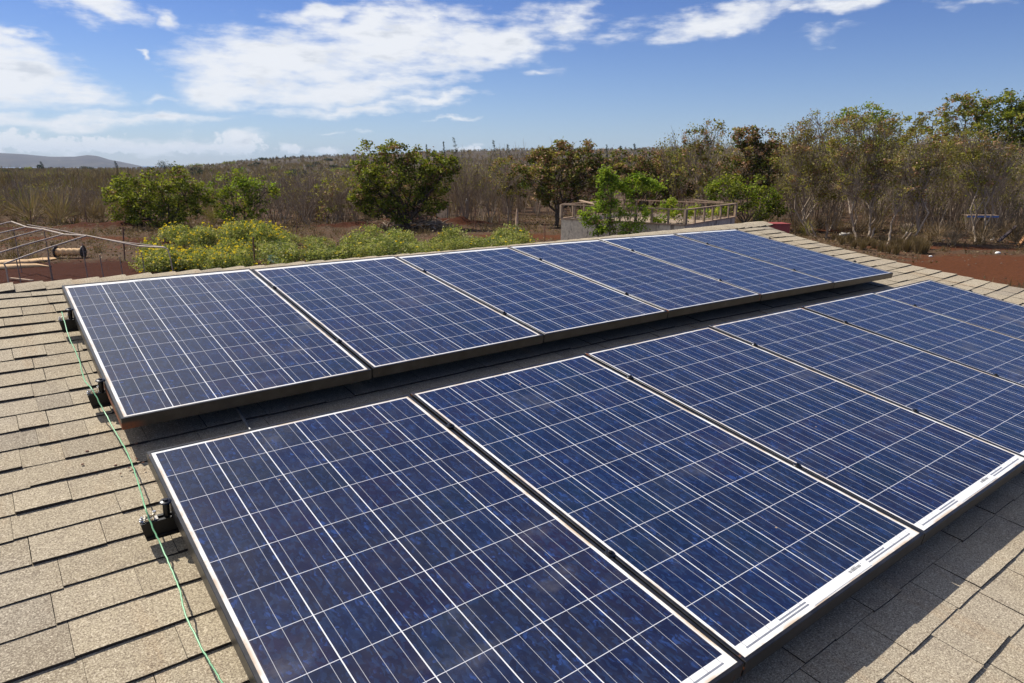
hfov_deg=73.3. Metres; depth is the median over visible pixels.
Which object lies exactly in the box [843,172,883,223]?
bare tree
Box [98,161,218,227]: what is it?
leafy tree
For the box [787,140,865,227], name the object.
bare tree
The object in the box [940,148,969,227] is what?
bare tree
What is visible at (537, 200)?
bare tree
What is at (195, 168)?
tree
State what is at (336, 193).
leafy tree
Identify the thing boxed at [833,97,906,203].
leafy tree
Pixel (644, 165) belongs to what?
leafy tree
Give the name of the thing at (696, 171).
bare tree
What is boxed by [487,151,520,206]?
bare tree
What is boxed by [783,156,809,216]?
bare tree
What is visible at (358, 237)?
flowering shrub
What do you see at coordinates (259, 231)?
flowering shrub
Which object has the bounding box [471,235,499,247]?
flowering shrub
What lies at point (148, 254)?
flowering shrub
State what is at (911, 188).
leafy tree
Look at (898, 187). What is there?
bare tree
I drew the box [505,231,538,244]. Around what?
flowering shrub
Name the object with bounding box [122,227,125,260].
fence post
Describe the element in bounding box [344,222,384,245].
flowering shrub
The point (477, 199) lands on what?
bare tree
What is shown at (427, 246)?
flowering shrub
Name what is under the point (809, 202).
bare tree
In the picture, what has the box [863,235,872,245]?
grass tuft
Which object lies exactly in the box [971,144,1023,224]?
bare tree
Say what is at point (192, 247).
flowering shrub
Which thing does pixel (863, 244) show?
grass tuft
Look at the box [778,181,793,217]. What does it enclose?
bare tree
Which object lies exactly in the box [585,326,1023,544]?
solar panel
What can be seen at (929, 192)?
bare tree
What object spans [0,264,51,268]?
shade net
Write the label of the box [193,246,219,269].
flowering shrub
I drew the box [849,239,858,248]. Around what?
grass tuft
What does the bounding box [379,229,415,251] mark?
flowering shrub
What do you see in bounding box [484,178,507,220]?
bare tree
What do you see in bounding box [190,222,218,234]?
flowering shrub
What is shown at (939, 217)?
bare tree
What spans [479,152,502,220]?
bare tree
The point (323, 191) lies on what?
bare tree
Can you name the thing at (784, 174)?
bare tree
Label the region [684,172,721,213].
bare tree
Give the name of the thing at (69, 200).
bare tree
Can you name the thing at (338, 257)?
flowering shrub
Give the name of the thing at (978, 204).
bare tree
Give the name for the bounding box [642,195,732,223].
tank weeds
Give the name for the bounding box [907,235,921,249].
grass tuft
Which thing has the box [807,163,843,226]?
bare tree
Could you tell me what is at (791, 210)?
bare tree
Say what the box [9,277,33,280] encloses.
plank
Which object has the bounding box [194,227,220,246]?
flowering shrub
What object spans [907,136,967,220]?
bare tree
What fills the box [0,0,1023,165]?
sky
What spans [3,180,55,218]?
bare tree
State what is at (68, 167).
sea
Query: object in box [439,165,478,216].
bare tree
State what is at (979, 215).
yard table
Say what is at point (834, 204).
bare tree
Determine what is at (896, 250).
grass tuft
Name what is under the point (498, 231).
flowering shrub
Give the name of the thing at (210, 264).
flowering shrub
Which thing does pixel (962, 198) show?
bare tree
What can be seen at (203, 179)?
bare tree
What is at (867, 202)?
bare tree
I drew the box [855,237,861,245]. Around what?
grass tuft
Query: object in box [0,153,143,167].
mountain
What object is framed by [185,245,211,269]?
flowering shrub
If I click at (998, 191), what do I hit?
bare tree
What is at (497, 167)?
bare tree
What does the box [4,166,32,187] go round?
bare tree
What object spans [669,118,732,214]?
leafy tree
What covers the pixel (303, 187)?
bare tree
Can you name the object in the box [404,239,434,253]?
flowering shrub
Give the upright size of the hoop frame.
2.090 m
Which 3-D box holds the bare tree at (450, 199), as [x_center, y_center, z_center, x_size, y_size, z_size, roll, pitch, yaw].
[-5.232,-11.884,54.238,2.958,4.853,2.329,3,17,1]
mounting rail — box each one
[58,237,770,332]
[86,260,856,408]
[139,290,972,541]
[604,373,998,556]
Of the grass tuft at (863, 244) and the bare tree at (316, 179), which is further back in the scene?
the bare tree at (316, 179)
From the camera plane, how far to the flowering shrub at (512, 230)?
37.96 m
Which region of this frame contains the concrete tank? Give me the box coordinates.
[559,199,737,239]
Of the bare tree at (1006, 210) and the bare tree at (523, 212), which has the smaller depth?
the bare tree at (1006, 210)
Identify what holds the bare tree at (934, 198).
on the ground
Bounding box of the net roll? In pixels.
[52,246,86,257]
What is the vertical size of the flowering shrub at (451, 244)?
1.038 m
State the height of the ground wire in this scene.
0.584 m
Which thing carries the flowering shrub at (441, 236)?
on the ground
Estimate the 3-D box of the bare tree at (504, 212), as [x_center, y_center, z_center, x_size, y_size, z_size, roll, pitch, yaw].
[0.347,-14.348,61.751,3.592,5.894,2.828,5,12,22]
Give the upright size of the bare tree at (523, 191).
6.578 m
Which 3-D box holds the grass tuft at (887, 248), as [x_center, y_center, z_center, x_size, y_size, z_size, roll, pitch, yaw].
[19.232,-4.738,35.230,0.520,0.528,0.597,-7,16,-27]
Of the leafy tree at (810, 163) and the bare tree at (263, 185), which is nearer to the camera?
the leafy tree at (810, 163)
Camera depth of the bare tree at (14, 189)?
54.41 m
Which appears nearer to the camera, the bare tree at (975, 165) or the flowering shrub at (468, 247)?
the flowering shrub at (468, 247)
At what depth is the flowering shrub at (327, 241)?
36.48 m
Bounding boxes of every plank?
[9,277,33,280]
[695,199,723,202]
[997,225,1017,242]
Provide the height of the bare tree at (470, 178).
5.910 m
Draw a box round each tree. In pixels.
[0,176,35,217]
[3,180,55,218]
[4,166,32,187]
[23,181,52,209]
[25,188,51,216]
[33,179,91,223]
[46,176,91,222]
[85,182,114,206]
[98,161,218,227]
[156,160,173,169]
[188,166,204,174]
[191,173,219,183]
[203,167,283,225]
[228,169,289,214]
[248,165,287,217]
[248,165,291,216]
[249,190,281,221]
[251,173,291,223]
[263,173,295,219]
[267,185,303,224]
[276,168,319,218]
[276,171,318,221]
[280,169,324,222]
[282,181,319,221]
[284,163,325,188]
[289,163,325,213]
[289,180,327,219]
[295,184,323,221]
[296,163,333,200]
[297,163,329,216]
[303,163,332,219]
[306,165,352,219]
[308,167,356,223]
[312,178,334,219]
[316,175,343,216]
[320,176,350,218]
[320,185,350,223]
[322,176,350,215]
[324,168,357,218]
[326,185,346,222]
[332,174,357,221]
[339,175,359,220]
[347,138,461,228]
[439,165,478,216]
[439,176,458,216]
[440,156,467,215]
[443,178,460,217]
[446,161,484,218]
[449,151,477,217]
[449,153,487,216]
[451,162,479,215]
[453,138,462,171]
[454,155,488,219]
[458,146,486,217]
[459,163,488,213]
[468,165,496,216]
[468,172,496,218]
[473,163,511,222]
[473,173,499,221]
[478,144,510,213]
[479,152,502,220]
[480,154,534,221]
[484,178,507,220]
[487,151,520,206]
[487,162,521,215]
[488,147,528,213]
[489,147,533,209]
[492,151,522,213]
[504,144,535,211]
[508,138,527,210]
[510,138,611,227]
[512,170,531,213]
[518,163,556,215]
[523,165,541,211]
[523,182,542,213]
[533,177,551,215]
[569,179,595,210]
[607,147,697,211]
[646,135,699,210]
[653,127,701,173]
[661,139,706,207]
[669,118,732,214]
[677,167,704,208]
[684,143,729,206]
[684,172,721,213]
[691,134,735,191]
[692,128,736,198]
[694,155,730,209]
[697,138,742,202]
[699,143,729,196]
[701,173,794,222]
[710,153,740,214]
[716,140,756,207]
[725,124,788,221]
[738,158,784,210]
[757,175,784,221]
[764,109,846,237]
[768,177,798,221]
[772,137,809,215]
[773,135,822,220]
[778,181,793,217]
[779,162,820,229]
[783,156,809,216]
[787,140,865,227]
[799,173,829,222]
[807,152,856,229]
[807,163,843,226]
[814,163,865,230]
[817,128,853,196]
[821,111,906,239]
[821,137,858,221]
[826,157,864,229]
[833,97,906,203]
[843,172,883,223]
[844,138,905,209]
[851,151,895,222]
[852,153,890,224]
[855,145,916,230]
[872,144,916,214]
[874,140,919,225]
[879,128,960,243]
[884,135,959,223]
[884,143,943,232]
[894,107,960,217]
[896,174,943,231]
[901,151,960,232]
[903,155,949,221]
[903,157,968,231]
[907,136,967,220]
[918,171,956,226]
[922,139,977,225]
[927,139,976,223]
[932,141,989,226]
[933,89,1006,219]
[938,120,1023,243]
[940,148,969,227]
[943,158,984,229]
[951,160,991,229]
[954,140,991,216]
[962,158,1023,225]
[963,167,1007,232]
[971,88,1023,216]
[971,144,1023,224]
[979,138,1023,218]
[980,149,1023,222]
[982,168,1023,229]
[989,159,1023,229]
[995,156,1023,223]
[997,182,1023,225]
[1009,158,1023,225]
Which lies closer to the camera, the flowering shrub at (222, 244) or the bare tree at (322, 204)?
the flowering shrub at (222, 244)
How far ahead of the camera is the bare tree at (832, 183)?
55.73 m
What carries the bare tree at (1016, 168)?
on the ground
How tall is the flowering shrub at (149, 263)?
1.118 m
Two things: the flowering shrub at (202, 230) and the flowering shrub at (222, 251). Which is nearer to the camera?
the flowering shrub at (222, 251)
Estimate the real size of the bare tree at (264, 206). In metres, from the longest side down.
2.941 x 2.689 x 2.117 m
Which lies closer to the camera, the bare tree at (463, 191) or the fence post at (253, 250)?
the fence post at (253, 250)
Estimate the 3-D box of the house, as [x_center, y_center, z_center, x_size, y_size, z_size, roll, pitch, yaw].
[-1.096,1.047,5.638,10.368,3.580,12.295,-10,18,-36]
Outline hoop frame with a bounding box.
[0,221,172,282]
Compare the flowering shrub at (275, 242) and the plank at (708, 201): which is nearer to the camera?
the flowering shrub at (275, 242)
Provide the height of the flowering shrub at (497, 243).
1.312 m
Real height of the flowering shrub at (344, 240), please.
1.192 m
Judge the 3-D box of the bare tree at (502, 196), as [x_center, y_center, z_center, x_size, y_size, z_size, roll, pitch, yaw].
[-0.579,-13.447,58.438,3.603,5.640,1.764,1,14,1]
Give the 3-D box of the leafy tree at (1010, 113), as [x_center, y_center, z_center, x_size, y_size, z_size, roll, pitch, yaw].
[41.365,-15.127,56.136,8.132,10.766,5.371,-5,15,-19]
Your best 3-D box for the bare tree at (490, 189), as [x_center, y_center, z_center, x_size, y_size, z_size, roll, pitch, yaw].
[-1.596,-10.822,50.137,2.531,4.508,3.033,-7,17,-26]
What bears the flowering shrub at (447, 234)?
on the ground
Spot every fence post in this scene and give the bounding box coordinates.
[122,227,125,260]
[252,237,255,265]
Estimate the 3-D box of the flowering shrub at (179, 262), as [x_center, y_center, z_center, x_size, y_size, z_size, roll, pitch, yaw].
[-13.567,-3.300,27.750,1.820,1.269,1.858,-11,18,-38]
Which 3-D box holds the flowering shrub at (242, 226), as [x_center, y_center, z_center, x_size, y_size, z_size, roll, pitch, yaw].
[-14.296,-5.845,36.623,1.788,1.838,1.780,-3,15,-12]
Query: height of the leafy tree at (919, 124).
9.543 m
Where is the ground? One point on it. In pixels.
(988, 266)
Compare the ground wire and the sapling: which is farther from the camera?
the sapling
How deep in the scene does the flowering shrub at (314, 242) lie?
34.87 m
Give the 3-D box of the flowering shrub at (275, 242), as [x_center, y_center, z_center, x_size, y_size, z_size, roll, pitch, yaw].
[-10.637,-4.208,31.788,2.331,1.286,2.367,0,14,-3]
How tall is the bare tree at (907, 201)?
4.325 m
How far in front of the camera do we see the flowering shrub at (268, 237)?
34.72 m
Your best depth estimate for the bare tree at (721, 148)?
67.03 m
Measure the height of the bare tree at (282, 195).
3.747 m
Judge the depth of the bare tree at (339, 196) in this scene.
55.05 m
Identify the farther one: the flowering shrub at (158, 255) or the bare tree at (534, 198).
the bare tree at (534, 198)
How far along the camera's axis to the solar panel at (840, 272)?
6.14 m
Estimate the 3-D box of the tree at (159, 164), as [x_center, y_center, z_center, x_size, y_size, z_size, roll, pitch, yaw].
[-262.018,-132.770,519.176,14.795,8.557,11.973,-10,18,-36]
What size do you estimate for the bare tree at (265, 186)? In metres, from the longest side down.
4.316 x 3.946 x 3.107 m
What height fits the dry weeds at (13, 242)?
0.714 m
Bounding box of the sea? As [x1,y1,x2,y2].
[2,166,189,167]
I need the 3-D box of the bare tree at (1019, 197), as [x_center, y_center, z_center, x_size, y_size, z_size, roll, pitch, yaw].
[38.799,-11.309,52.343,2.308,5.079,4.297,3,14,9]
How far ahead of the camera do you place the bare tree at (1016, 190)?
47.38 m
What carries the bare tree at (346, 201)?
on the ground
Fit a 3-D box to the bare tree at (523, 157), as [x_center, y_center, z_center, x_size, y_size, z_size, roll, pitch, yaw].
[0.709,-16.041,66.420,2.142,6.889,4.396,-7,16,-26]
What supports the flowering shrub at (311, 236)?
on the ground
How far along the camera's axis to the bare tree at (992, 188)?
46.19 m
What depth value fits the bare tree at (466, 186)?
50.40 m
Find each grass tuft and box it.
[839,237,846,244]
[844,233,854,242]
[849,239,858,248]
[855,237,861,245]
[858,239,868,249]
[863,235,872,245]
[870,239,877,248]
[876,241,886,251]
[883,244,892,253]
[890,243,901,254]
[893,237,904,248]
[900,239,913,251]
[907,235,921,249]
[913,238,929,253]
[923,241,930,253]
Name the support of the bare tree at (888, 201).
on the ground
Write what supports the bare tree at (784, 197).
on the ground
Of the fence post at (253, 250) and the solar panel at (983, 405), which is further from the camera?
the fence post at (253, 250)
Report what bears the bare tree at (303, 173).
on the ground
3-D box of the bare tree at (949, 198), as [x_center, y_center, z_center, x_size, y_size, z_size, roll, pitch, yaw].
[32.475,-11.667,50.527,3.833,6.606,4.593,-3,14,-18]
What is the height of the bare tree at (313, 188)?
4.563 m
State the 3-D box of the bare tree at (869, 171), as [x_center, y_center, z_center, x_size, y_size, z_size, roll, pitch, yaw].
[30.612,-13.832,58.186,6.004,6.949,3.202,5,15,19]
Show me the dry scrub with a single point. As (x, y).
(88, 174)
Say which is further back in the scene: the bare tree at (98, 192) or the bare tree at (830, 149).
the bare tree at (830, 149)
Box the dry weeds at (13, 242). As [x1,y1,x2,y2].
[0,213,1023,287]
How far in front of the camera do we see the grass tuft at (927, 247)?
35.38 m
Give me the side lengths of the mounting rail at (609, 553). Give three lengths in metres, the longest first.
6.084 x 0.166 x 0.113 m
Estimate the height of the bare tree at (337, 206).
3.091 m
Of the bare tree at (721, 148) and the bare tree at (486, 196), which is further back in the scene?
the bare tree at (721, 148)
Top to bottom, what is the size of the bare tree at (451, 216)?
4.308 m
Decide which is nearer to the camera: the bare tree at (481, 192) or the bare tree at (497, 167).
the bare tree at (481, 192)
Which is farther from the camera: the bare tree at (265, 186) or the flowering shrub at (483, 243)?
the bare tree at (265, 186)
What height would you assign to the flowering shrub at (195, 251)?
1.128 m
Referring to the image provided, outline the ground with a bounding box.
[0,145,1023,287]
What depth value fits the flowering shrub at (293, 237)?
36.91 m
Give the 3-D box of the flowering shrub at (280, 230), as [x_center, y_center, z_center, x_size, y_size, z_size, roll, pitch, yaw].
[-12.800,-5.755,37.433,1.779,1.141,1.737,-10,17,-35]
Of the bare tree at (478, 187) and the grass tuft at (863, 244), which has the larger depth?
the bare tree at (478, 187)
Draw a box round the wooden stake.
[515,210,518,231]
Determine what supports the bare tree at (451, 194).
on the ground
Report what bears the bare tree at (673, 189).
on the ground
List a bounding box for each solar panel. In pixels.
[62,268,371,429]
[147,395,743,682]
[251,256,543,377]
[395,247,667,341]
[410,354,924,675]
[508,239,761,317]
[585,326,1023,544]
[599,234,834,300]
[673,229,892,287]
[708,307,1023,455]
[801,292,1023,385]
[873,280,1023,339]
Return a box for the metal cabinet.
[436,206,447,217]
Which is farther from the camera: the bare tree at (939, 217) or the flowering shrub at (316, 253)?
the bare tree at (939, 217)
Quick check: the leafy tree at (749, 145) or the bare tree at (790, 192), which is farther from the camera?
the bare tree at (790, 192)
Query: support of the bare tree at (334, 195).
on the ground
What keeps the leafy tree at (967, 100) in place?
on the ground
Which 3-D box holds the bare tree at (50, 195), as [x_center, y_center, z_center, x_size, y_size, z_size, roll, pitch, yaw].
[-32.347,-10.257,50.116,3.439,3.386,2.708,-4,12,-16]
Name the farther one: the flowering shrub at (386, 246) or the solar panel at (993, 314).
the flowering shrub at (386, 246)
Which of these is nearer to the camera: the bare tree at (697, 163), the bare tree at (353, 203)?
the bare tree at (353, 203)
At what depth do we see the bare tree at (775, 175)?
57.71 m
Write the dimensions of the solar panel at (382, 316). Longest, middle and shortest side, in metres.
1.648 x 0.981 x 0.046 m
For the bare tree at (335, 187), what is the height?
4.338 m
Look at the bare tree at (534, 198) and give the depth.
61.03 m
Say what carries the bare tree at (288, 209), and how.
on the ground
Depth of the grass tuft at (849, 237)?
39.51 m
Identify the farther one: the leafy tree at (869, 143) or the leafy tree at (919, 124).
the leafy tree at (919, 124)
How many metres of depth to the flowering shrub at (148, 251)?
28.08 m
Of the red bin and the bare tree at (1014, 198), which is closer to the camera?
the red bin
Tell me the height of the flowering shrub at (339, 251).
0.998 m
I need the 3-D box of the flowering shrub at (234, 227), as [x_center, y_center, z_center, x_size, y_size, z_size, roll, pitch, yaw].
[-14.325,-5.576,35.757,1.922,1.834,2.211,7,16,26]
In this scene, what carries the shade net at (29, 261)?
on the ground
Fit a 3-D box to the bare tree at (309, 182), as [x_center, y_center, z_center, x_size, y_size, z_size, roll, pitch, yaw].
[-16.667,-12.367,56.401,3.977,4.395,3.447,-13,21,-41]
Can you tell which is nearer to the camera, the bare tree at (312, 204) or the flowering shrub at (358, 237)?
the flowering shrub at (358, 237)
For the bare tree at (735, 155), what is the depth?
67.56 m
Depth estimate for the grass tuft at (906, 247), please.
35.93 m
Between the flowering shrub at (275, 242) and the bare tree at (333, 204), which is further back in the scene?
the bare tree at (333, 204)
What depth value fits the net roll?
31.73 m
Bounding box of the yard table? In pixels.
[959,214,998,236]
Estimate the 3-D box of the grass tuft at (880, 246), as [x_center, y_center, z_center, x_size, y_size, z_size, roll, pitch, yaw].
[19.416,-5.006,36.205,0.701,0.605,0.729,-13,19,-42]
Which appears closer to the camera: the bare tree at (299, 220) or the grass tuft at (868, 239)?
the grass tuft at (868, 239)
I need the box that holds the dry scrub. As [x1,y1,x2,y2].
[0,142,1023,244]
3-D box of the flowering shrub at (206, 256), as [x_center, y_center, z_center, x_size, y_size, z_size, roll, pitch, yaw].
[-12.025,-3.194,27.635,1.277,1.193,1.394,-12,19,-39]
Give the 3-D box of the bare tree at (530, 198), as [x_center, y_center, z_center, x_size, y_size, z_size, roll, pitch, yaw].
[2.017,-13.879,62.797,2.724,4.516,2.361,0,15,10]
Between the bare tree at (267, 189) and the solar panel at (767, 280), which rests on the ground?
the bare tree at (267, 189)
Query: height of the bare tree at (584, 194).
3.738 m
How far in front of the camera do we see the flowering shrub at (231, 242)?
30.71 m
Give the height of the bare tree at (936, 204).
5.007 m
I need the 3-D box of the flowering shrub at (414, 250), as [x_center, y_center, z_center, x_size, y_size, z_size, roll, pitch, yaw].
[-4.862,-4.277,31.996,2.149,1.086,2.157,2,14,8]
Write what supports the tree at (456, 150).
on the ground
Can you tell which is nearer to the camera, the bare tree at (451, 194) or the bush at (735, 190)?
the bush at (735, 190)
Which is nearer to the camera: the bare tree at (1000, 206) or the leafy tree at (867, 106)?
the bare tree at (1000, 206)
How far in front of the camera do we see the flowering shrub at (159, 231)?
37.67 m
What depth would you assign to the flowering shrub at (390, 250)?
31.55 m
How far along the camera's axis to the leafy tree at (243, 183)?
47.59 m
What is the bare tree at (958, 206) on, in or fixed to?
on the ground
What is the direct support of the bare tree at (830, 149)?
on the ground
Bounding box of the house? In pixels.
[0,221,1023,682]
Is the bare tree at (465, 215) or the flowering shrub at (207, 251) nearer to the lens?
the flowering shrub at (207, 251)
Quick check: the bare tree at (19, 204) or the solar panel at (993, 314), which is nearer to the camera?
the solar panel at (993, 314)
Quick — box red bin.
[768,222,790,232]
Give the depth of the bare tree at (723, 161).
62.07 m
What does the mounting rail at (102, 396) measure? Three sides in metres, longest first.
6.063 x 0.174 x 0.113 m
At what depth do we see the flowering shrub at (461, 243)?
34.17 m
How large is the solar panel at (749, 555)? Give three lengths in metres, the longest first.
1.648 x 0.981 x 0.046 m
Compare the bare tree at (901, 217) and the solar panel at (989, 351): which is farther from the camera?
the bare tree at (901, 217)
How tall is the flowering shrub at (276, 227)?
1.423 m
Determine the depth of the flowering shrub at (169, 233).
36.51 m
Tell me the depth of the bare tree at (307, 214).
50.41 m
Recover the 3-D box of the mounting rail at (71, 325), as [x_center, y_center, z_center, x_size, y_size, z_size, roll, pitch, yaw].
[0.181,-0.556,5.158,6.063,0.165,0.113,-10,27,-36]
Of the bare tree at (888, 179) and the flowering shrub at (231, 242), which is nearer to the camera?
the flowering shrub at (231, 242)
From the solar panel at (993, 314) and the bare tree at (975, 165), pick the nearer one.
the solar panel at (993, 314)
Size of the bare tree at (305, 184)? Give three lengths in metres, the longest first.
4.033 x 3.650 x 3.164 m
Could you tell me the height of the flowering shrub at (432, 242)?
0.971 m
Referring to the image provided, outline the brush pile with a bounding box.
[379,209,451,228]
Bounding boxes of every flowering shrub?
[126,248,160,269]
[131,243,174,270]
[135,235,168,258]
[136,249,177,272]
[138,240,179,271]
[150,245,199,271]
[151,247,197,272]
[157,221,196,242]
[157,222,174,239]
[160,224,191,242]
[169,226,207,248]
[178,241,204,253]
[182,244,209,267]
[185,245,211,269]
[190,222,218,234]
[191,221,219,244]
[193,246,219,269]
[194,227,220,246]
[197,247,224,269]
[200,252,234,269]
[205,247,244,268]
[209,237,232,250]
[210,243,230,256]
[216,217,250,244]
[218,245,257,268]
[220,233,255,261]
[222,218,248,242]
[222,244,252,268]
[228,217,257,245]
[239,218,288,247]
[240,220,270,242]
[240,239,263,262]
[247,215,275,229]
[255,236,301,259]
[255,241,305,264]
[256,231,283,249]
[261,221,290,237]
[271,225,289,235]
[274,247,305,263]
[278,231,301,244]
[299,240,332,258]
[300,234,316,244]
[300,245,354,261]
[300,247,338,261]
[302,236,329,249]
[313,244,353,259]
[316,236,336,246]
[334,241,370,258]
[336,233,372,251]
[339,231,376,252]
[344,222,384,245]
[352,234,409,257]
[369,231,411,253]
[374,246,401,255]
[379,226,417,240]
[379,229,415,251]
[391,238,425,254]
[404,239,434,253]
[418,237,442,250]
[420,241,437,251]
[428,233,453,244]
[428,239,461,250]
[434,230,461,243]
[438,224,476,244]
[442,238,471,250]
[452,238,473,249]
[462,237,477,248]
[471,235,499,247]
[471,237,491,247]
[480,231,522,247]
[486,227,512,239]
[496,221,534,243]
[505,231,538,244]
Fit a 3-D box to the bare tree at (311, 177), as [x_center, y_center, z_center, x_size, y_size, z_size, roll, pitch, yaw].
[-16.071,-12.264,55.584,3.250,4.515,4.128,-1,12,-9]
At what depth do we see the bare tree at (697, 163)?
59.44 m
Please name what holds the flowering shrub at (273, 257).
on the ground
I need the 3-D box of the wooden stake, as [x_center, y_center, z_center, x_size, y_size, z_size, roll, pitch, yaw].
[0.311,-7.816,44.814,0.247,1.656,0.535,-1,14,-5]
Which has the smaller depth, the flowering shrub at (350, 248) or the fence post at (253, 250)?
the fence post at (253, 250)
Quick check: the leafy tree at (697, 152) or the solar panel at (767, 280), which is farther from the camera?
the leafy tree at (697, 152)
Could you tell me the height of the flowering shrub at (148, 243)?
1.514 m
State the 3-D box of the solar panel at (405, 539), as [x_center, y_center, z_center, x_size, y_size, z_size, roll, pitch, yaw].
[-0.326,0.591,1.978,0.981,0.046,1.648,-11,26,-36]
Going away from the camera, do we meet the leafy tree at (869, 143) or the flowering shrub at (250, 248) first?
the flowering shrub at (250, 248)
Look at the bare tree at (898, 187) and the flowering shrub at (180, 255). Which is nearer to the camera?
the flowering shrub at (180, 255)
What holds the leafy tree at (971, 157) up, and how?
on the ground
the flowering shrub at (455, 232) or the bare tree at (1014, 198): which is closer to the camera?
the flowering shrub at (455, 232)
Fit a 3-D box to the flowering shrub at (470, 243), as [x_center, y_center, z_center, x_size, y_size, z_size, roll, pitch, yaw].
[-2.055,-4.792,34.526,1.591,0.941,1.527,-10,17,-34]
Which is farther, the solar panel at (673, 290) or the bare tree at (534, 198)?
the bare tree at (534, 198)
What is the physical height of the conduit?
0.107 m
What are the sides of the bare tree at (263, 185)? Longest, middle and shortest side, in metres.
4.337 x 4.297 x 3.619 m
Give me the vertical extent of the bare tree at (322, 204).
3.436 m
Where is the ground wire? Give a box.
[61,312,222,682]
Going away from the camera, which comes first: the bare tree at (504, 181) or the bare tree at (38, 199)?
the bare tree at (38, 199)
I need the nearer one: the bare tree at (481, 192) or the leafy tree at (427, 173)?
the leafy tree at (427, 173)
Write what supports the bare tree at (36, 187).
on the ground
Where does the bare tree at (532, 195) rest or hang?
on the ground
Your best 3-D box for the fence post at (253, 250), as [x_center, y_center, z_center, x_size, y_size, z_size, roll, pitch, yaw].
[-10.572,-3.554,28.256,0.104,1.393,0.444,-5,15,-20]
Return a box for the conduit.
[235,407,250,428]
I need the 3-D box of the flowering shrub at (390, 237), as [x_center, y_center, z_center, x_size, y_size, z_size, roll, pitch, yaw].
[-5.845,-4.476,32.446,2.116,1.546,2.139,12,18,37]
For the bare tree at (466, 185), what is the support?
on the ground
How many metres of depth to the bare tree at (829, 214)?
48.37 m
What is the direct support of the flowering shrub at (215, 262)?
on the ground
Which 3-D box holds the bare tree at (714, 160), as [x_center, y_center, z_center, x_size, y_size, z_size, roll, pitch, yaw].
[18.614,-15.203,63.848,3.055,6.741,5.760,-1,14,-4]
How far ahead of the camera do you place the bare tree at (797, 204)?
46.55 m
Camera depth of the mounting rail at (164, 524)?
2.04 m
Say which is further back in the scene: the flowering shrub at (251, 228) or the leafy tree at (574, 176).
the leafy tree at (574, 176)
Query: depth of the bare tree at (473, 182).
51.42 m
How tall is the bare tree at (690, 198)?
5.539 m
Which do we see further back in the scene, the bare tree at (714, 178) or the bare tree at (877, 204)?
the bare tree at (714, 178)
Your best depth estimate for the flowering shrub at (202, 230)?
35.66 m
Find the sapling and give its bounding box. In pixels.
[575,164,667,236]
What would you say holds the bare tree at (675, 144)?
on the ground
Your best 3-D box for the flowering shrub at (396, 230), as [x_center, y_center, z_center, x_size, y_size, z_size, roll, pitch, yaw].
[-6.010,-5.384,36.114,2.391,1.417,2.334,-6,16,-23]
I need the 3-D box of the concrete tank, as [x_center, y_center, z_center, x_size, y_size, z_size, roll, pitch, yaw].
[7.113,-5.810,35.571,6.658,2.596,7.039,10,17,35]
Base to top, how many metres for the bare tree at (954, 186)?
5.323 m
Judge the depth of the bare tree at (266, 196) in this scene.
50.33 m
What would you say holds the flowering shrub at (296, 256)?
on the ground
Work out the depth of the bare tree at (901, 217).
45.75 m
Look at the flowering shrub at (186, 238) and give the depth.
34.83 m
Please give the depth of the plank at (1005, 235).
40.53 m
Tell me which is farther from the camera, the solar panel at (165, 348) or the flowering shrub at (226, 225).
the flowering shrub at (226, 225)
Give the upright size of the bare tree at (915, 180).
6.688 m
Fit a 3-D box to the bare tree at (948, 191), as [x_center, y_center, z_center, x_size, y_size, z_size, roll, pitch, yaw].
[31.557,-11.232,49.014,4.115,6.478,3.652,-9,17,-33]
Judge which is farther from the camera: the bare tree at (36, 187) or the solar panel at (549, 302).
the bare tree at (36, 187)
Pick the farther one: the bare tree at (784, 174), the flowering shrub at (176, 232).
the bare tree at (784, 174)
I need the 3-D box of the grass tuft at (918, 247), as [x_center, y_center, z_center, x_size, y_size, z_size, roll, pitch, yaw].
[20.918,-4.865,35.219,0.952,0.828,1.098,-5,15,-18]
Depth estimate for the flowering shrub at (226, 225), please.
36.45 m
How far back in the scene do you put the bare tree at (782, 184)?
53.24 m
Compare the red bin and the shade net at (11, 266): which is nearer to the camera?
the shade net at (11, 266)
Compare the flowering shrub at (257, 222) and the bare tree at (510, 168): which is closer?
the flowering shrub at (257, 222)
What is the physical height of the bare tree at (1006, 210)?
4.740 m
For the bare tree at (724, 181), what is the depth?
56.74 m
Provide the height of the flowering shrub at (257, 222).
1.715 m
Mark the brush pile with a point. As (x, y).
(433, 221)
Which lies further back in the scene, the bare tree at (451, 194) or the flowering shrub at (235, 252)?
the bare tree at (451, 194)
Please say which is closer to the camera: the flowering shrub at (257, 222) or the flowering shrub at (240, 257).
the flowering shrub at (240, 257)
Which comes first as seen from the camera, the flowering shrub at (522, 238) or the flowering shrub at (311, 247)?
the flowering shrub at (311, 247)
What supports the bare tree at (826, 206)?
on the ground
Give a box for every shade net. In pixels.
[0,257,59,263]
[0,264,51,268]
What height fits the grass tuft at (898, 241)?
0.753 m
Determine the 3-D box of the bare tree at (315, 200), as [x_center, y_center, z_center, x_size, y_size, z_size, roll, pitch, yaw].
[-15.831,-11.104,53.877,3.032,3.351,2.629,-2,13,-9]
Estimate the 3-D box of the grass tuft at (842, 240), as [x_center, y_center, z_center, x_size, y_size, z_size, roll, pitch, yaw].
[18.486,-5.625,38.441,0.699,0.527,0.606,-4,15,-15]

